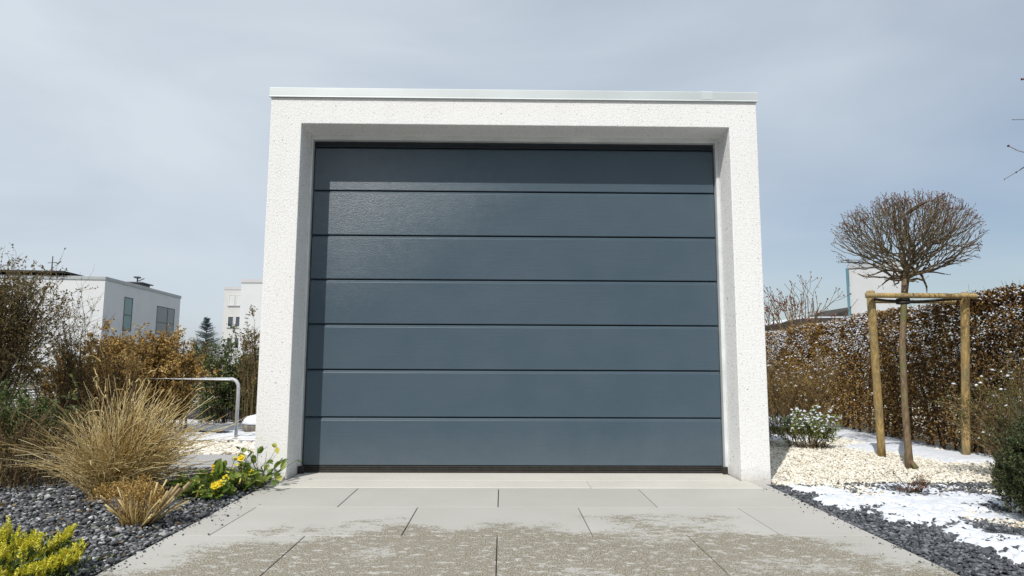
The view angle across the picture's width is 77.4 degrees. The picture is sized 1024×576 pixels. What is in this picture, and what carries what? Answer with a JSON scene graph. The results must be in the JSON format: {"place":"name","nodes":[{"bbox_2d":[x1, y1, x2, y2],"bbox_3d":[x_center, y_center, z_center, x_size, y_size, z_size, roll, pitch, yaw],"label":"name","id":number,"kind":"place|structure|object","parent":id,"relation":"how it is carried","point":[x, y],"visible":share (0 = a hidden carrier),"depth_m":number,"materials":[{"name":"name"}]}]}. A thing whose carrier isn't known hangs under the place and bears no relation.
{"place":"outdoors","nodes":[
{"label":"outdoors","id":0,"kind":"place"},
{"bbox_2d":[6,454,253,468],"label":"garden path","id":1,"kind":"structure","parent":0,"point":[211,458],"depth_m":5.42,"materials":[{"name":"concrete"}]},
{"bbox_2d":[0,244,101,410],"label":"bare shrub","id":2,"kind":"object","parent":1,"relation":"on","point":[17,345],"visible":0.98,"depth_m":5.62,"materials":[{"name":"brown plant"}]},
{"bbox_2d":[7,407,254,441],"bbox_3d":[-5.488,1.866,9.001,7.140,0.001,4.900,0,-6,-1],"label":"soil strip","id":3,"kind":"object","parent":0,"point":[194,416],"depth_m":9.52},
{"bbox_2d":[46,318,142,431],"bbox_3d":[-4.588,0.984,7.121,0.960,1.321,0.901,0,-6,-1],"label":"hornbeam bush","id":4,"kind":"object","parent":3,"relation":"on","point":[119,345],"visible":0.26,"depth_m":7.06,"materials":[{"name":"brown plant"}]},
{"bbox_2d":[17,332,219,420],"bbox_3d":[-5.378,1.253,8.774,2.920,1.368,1.104,0,-6,-1],"label":"green hedge","id":5,"kind":"object","parent":3,"relation":"on","point":[52,365],"visible":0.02,"depth_m":8.72,"materials":[{"name":"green plant"}]},
{"bbox_2d":[187,323,258,423],"bbox_3d":[-3.753,1.171,8.517,1.141,1.425,0.966,-2,-7,21],"label":"green hedge","id":6,"kind":"object","parent":3,"relation":"on","point":[223,389],"visible":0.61,"depth_m":8.38,"materials":[{"name":"green plant"}]},
{"bbox_2d":[229,343,258,420],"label":"green hedge","id":7,"kind":"object","parent":3,"relation":"on","point":[240,382],"visible":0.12,"depth_m":8.39,"materials":[{"name":"green plant"}]},
{"bbox_2d":[242,414,255,431],"bbox_3d":[-3.049,1.645,7.700,0.410,0.274,0.357,0,-6,-1],"label":"garden stone","id":8,"kind":"object","parent":3,"relation":"on","point":[248,423],"visible":0.43,"depth_m":7.56,"materials":[{"name":"white stone"}]},
{"bbox_2d":[0,466,271,575],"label":"gravel bed","id":9,"kind":"object","parent":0,"point":[124,526],"depth_m":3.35,"materials":[{"name":"grey gravel"}]},
{"bbox_2d":[0,396,96,488],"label":"dry perennial","id":10,"kind":"object","parent":9,"relation":"on","point":[7,463],"visible":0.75,"depth_m":4.33,"materials":[{"name":"brown plant"}]},
{"bbox_2d":[0,374,105,476],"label":"evergreen","id":11,"kind":"object","parent":9,"relation":"on","point":[23,404],"visible":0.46,"depth_m":4.65,"materials":[{"name":"green plant"}]},
{"bbox_2d":[0,515,145,575],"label":"golden conifer","id":12,"kind":"object","parent":9,"relation":"on","point":[23,555],"visible":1,"depth_m":2.43,"materials":[{"name":"yellow plant"}]},
{"bbox_2d":[0,344,259,497],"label":"ornamental grass","id":13,"kind":"object","parent":9,"relation":"on","point":[131,448],"depth_m":3.99,"materials":[{"name":"plant"}]},
{"bbox_2d":[82,473,190,526],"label":"cut back plant","id":14,"kind":"object","parent":9,"relation":"on","point":[129,515],"visible":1,"depth_m":3.29,"materials":[{"name":"beige plant"}]},
{"bbox_2d":[164,470,206,487],"bbox_3d":[-2.142,1.276,4.177,0.312,0.171,0.240,0,-6,-1],"label":"primrose","id":15,"kind":"object","parent":9,"relation":"on","point":[178,480],"visible":0.24,"depth_m":4.17,"materials":[{"name":"green plant"}]},
{"bbox_2d":[169,469,222,498],"bbox_3d":[-1.957,1.252,4.050,0.309,0.213,0.286,0,-6,-1],"label":"primrose","id":16,"kind":"object","parent":9,"relation":"on","point":[195,488],"visible":0.62,"depth_m":4.01,"materials":[{"name":"green plant"}]},
{"bbox_2d":[185,458,236,485],"bbox_3d":[-1.984,1.238,4.244,0.365,0.223,0.283,5,-8,-39],"label":"primrose","id":17,"kind":"object","parent":9,"relation":"on","point":[213,465],"visible":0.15,"depth_m":4.20,"materials":[{"name":"green plant"}]},
{"bbox_2d":[186,478,236,500],"bbox_3d":[-1.851,1.246,3.950,0.286,0.152,0.231,3,-7,-23],"label":"primrose","id":18,"kind":"object","parent":9,"relation":"on","point":[221,490],"visible":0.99,"depth_m":3.92,"materials":[{"name":"green plant"}]},
{"bbox_2d":[192,458,262,492],"bbox_3d":[-1.853,1.217,4.087,0.458,0.234,0.342,0,-6,-1],"label":"primrose","id":19,"kind":"object","parent":9,"relation":"on","point":[220,468],"visible":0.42,"depth_m":4.15,"materials":[{"name":"green plant"}]},
{"bbox_2d":[213,455,273,489],"bbox_3d":[-1.794,1.217,4.255,0.412,0.228,0.368,2,-7,-12],"label":"primrose","id":20,"kind":"object","parent":9,"relation":"on","point":[247,483],"visible":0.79,"depth_m":4.21,"materials":[{"name":"green plant"}]},
{"bbox_2d":[231,443,300,484],"bbox_3d":[-1.712,1.209,4.388,0.441,0.274,0.452,0,-6,6],"label":"primrose","id":21,"kind":"object","parent":9,"relation":"on","point":[254,458],"visible":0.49,"depth_m":4.38,"materials":[{"name":"green plant"}]},
{"bbox_2d":[496,490,498,575],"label":"driveway bedding","id":22,"kind":"object","parent":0,"point":[497,539],"depth_m":2.96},
{"bbox_2d":[0,0,1023,362],"label":"sky","id":23,"kind":"structure","parent":0,"point":[135,134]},
{"bbox_2d":[4,360,1023,407],"bbox_3d":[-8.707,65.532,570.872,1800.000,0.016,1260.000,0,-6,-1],"label":"ground","id":24,"kind":"structure","parent":0,"point":[29,387],"depth_m":18.97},
{"bbox_2d":[0,256,181,371],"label":"white house","id":25,"kind":"structure","parent":24,"relation":"on","point":[127,305],"depth_m":45.48,"materials":[{"name":"paint"}]},
{"bbox_2d":[122,297,132,331],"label":"window","id":26,"kind":"structure","parent":25,"relation":"in","point":[128,302],"depth_m":47.97,"materials":[{"name":"teal glass"}]},
{"bbox_2d":[155,306,174,335],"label":"window","id":27,"kind":"structure","parent":25,"relation":"in","point":[165,316],"depth_m":54.82,"materials":[{"name":"grey glass"}]},
{"bbox_2d":[64,418,254,440],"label":"snow","id":28,"kind":"structure","parent":24,"relation":"on","point":[248,436],"depth_m":7.73,"materials":[{"name":"white snow"}]},
{"bbox_2d":[99,322,186,425],"bbox_3d":[-4.279,1.025,7.329,0.970,1.288,0.836,-4,-8,36],"label":"hornbeam bush","id":29,"kind":"object","parent":28,"relation":"on","point":[167,340],"visible":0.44,"depth_m":7.24,"materials":[{"name":"brown plant"}]},
{"bbox_2d":[99,377,239,438],"bbox_3d":[-3.882,1.309,6.945,1.875,0.678,0.090,0,-6,-1],"label":"hoop rail","id":30,"kind":"object","parent":28,"relation":"on","point":[236,381],"visible":0.53,"depth_m":6.97,"materials":[{"name":"metal"}]},
{"bbox_2d":[135,325,222,431],"bbox_3d":[-3.984,1.049,7.402,1.061,1.260,0.809,-4,-8,35],"label":"hornbeam bush","id":31,"kind":"object","parent":28,"relation":"on","point":[175,365],"visible":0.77,"depth_m":7.29,"materials":[{"name":"brown plant"}]},
{"bbox_2d":[233,305,259,420],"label":"twiggy bush","id":32,"kind":"object","parent":28,"relation":"on","point":[253,375],"visible":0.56,"depth_m":7.89,"materials":[{"name":"brown plant"}]},
{"bbox_2d":[189,317,229,363],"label":"spruce tree","id":33,"kind":"object","parent":24,"relation":"on","point":[205,325],"visible":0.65,"depth_m":49.13,"materials":[{"name":"green plant"}]},
{"bbox_2d":[221,279,262,365],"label":"apartment block","id":34,"kind":"structure","parent":24,"relation":"on","point":[242,299],"depth_m":83.73,"materials":[{"name":"beige paint"}]},
{"bbox_2d":[226,316,233,327],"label":"window","id":35,"kind":"structure","parent":34,"relation":"in","point":[230,319],"depth_m":84.15,"materials":[{"name":"white glass"}]},
{"bbox_2d":[227,295,234,305],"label":"window","id":36,"kind":"structure","parent":34,"relation":"in","point":[231,301],"depth_m":84.45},
{"bbox_2d":[235,316,239,327],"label":"window","id":37,"kind":"structure","parent":34,"relation":"in","point":[237,318],"depth_m":84.17,"materials":[{"name":"white glass"}]},
{"bbox_2d":[235,295,240,305],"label":"window","id":38,"kind":"structure","parent":34,"relation":"in","point":[238,297],"depth_m":84.48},
{"bbox_2d":[253,87,770,484],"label":"garage","id":39,"kind":"structure","parent":24,"relation":"on","point":[503,281],"depth_m":4.95,"materials":[{"name":"white concrete"}]},
{"bbox_2d":[303,142,722,472],"bbox_3d":[0.017,0.107,5.060,3.206,2.620,0.136,0,-6,-1],"label":"door","id":40,"kind":"structure","parent":39,"relation":"in","point":[474,307],"depth_m":4.99,"materials":[{"name":"paint"}]},
{"bbox_2d":[270,472,762,489],"bbox_3d":[0.033,1.410,4.611,3.329,0.066,0.614,0,-6,-1],"label":"door sill","id":41,"kind":"structure","parent":24,"relation":"on","point":[527,480],"depth_m":4.55,"materials":[{"name":"concrete"}]},
{"bbox_2d":[765,316,852,380],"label":"garage","id":42,"kind":"structure","parent":24,"relation":"on","point":[821,319],"depth_m":29.93,"materials":[{"name":"beige paint"}]},
{"bbox_2d":[763,271,857,364],"bbox_3d":[6.024,1.067,13.741,3.153,2.836,3.104,0,-6,-1],"label":"bare tree","id":43,"kind":"object","parent":24,"relation":"on","point":[780,304],"visible":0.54,"depth_m":13.63,"materials":[{"name":"brown plant"}]},
{"bbox_2d":[809,307,847,316],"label":"gable house","id":44,"kind":"structure","parent":24,"relation":"on","point":[841,312],"depth_m":52.91,"materials":[{"name":"white paint"}]},
{"bbox_2d":[846,262,908,375],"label":"white building","id":45,"kind":"structure","parent":24,"relation":"on","point":[858,285],"depth_m":42.76,"materials":[{"name":"grey paint"}]},
{"bbox_2d":[95,481,959,575],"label":"driveway","id":46,"kind":"structure","parent":0,"point":[769,531],"depth_m":3.10,"materials":[{"name":"grey concrete"}]},
{"bbox_2d":[104,486,947,574],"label":"stray stones","id":47,"kind":"object","parent":46,"relation":"on","point":[829,514],"visible":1,"depth_m":3.27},
{"bbox_2d":[770,403,1007,484],"bbox_3d":[5.373,1.931,9.030,7.140,0.001,9.160,0,-6,-1],"label":"pale bed","id":48,"kind":"object","parent":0,"point":[949,447],"visible":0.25,"depth_m":7.66,"materials":[{"name":"white gravel"}]},
{"bbox_2d":[769,415,786,443],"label":"snowy shrub","id":49,"kind":"object","parent":48,"relation":"on","point":[773,433],"visible":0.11,"depth_m":6.62,"materials":[{"name":"green plant"}]},
{"bbox_2d":[770,432,829,441],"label":"snow rear","id":50,"kind":"structure","parent":48,"relation":"on","point":[779,437],"depth_m":7.04,"materials":[{"name":"white snow"}]},
{"bbox_2d":[768,418,998,466],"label":"snow by hedge","id":51,"kind":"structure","parent":48,"relation":"on","point":[894,444],"depth_m":6.29,"materials":[{"name":"white snow"}]},
{"bbox_2d":[766,337,855,434],"bbox_3d":[3.428,1.166,7.689,1.306,1.158,1.158,3,-7,-25],"label":"dry shrub","id":52,"kind":"object","parent":51,"relation":"on","point":[791,398],"visible":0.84,"depth_m":7.53,"materials":[{"name":"brown plant"}]},
{"bbox_2d":[765,281,1023,455],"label":"beech hedge","id":53,"kind":"object","parent":48,"relation":"on","point":[1005,301],"visible":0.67,"depth_m":6.72,"materials":[{"name":"brown plant"}]},
{"bbox_2d":[769,438,1023,527],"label":"pale chippings","id":54,"kind":"object","parent":48,"relation":"on","point":[808,465],"visible":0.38,"depth_m":5.15,"materials":[{"name":"white gravel"}]},
{"bbox_2d":[768,403,844,448],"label":"snowy shrub","id":55,"kind":"object","parent":54,"relation":"on","point":[817,428],"visible":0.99,"depth_m":6.37,"materials":[{"name":"green plant"}]},
{"bbox_2d":[929,338,1023,460],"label":"arching shrub","id":56,"kind":"object","parent":54,"relation":"on","point":[1004,401],"visible":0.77,"depth_m":4.77,"materials":[{"name":"brown plant"}]},
{"bbox_2d":[830,189,986,468],"bbox_3d":[3.549,0.333,5.700,1.285,2.433,1.234,0,-6,-1],"label":"ball headed tree","id":57,"kind":"object","parent":48,"relation":"on","point":[905,237],"visible":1,"depth_m":5.59,"materials":[{"name":"brown plant"}]},
{"bbox_2d":[865,290,977,457],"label":"tree stakes","id":58,"kind":"object","parent":48,"relation":"on","point":[873,297],"visible":0.95,"depth_m":5.70,"materials":[{"name":"brown wood"}]},
{"bbox_2d":[1004,78,1023,179],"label":"bare tree","id":59,"kind":"object","parent":48,"relation":"on","point":[1013,148],"visible":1,"depth_m":7.36,"materials":[{"name":"brown plant"}]},
{"bbox_2d":[806,490,1022,575],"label":"dark chip bed","id":60,"kind":"object","parent":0,"point":[1004,573],"depth_m":2.84,"materials":[{"name":"grey gravel"}]},
{"bbox_2d":[767,481,1023,575],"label":"dark chippings","id":61,"kind":"object","parent":60,"relation":"on","point":[897,533],"visible":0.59,"depth_m":3.26,"materials":[{"name":"grey gravel"}]},
{"bbox_2d":[789,482,1023,564],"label":"snow belt","id":62,"kind":"object","parent":60,"relation":"on","point":[924,507],"visible":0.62,"depth_m":3.74,"materials":[{"name":"white snow"}]},
{"bbox_2d":[883,471,950,494],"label":"twig plant","id":63,"kind":"object","parent":62,"relation":"on","point":[921,486],"visible":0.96,"depth_m":4.11,"materials":[{"name":"brown plant"}]},
{"bbox_2d":[983,378,1023,513],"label":"yew bush","id":64,"kind":"object","parent":62,"relation":"on","point":[1008,464],"visible":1,"depth_m":3.53,"materials":[{"name":"green plant"}]},
{"label":"pebble band base","id":65,"kind":"structure","parent":0,"visible":0},
{"bbox_2d":[7,440,254,454],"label":"white pebbles","id":66,"kind":"object","parent":65,"relation":"on","point":[229,448],"visible":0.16,"depth_m":6.12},
{"bbox_2d":[30,347,157,437],"bbox_3d":[-4.246,1.085,6.563,1.295,0.997,0.730,0,-6,-1],"label":"brown bush","id":67,"kind":"object","parent":66,"relation":"on","point":[48,390],"visible":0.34,"depth_m":6.49,"materials":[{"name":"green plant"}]},
{"bbox_2d":[23,264,168,446],"bbox_3d":[-4.182,0.640,6.208,1.287,1.803,1.189,0,-6,-1],"label":"bare shrub","id":68,"kind":"object","parent":66,"relation":"on","point":[69,353],"visible":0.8,"depth_m":6.18,"materials":[{"name":"brown plant"}]}
]}

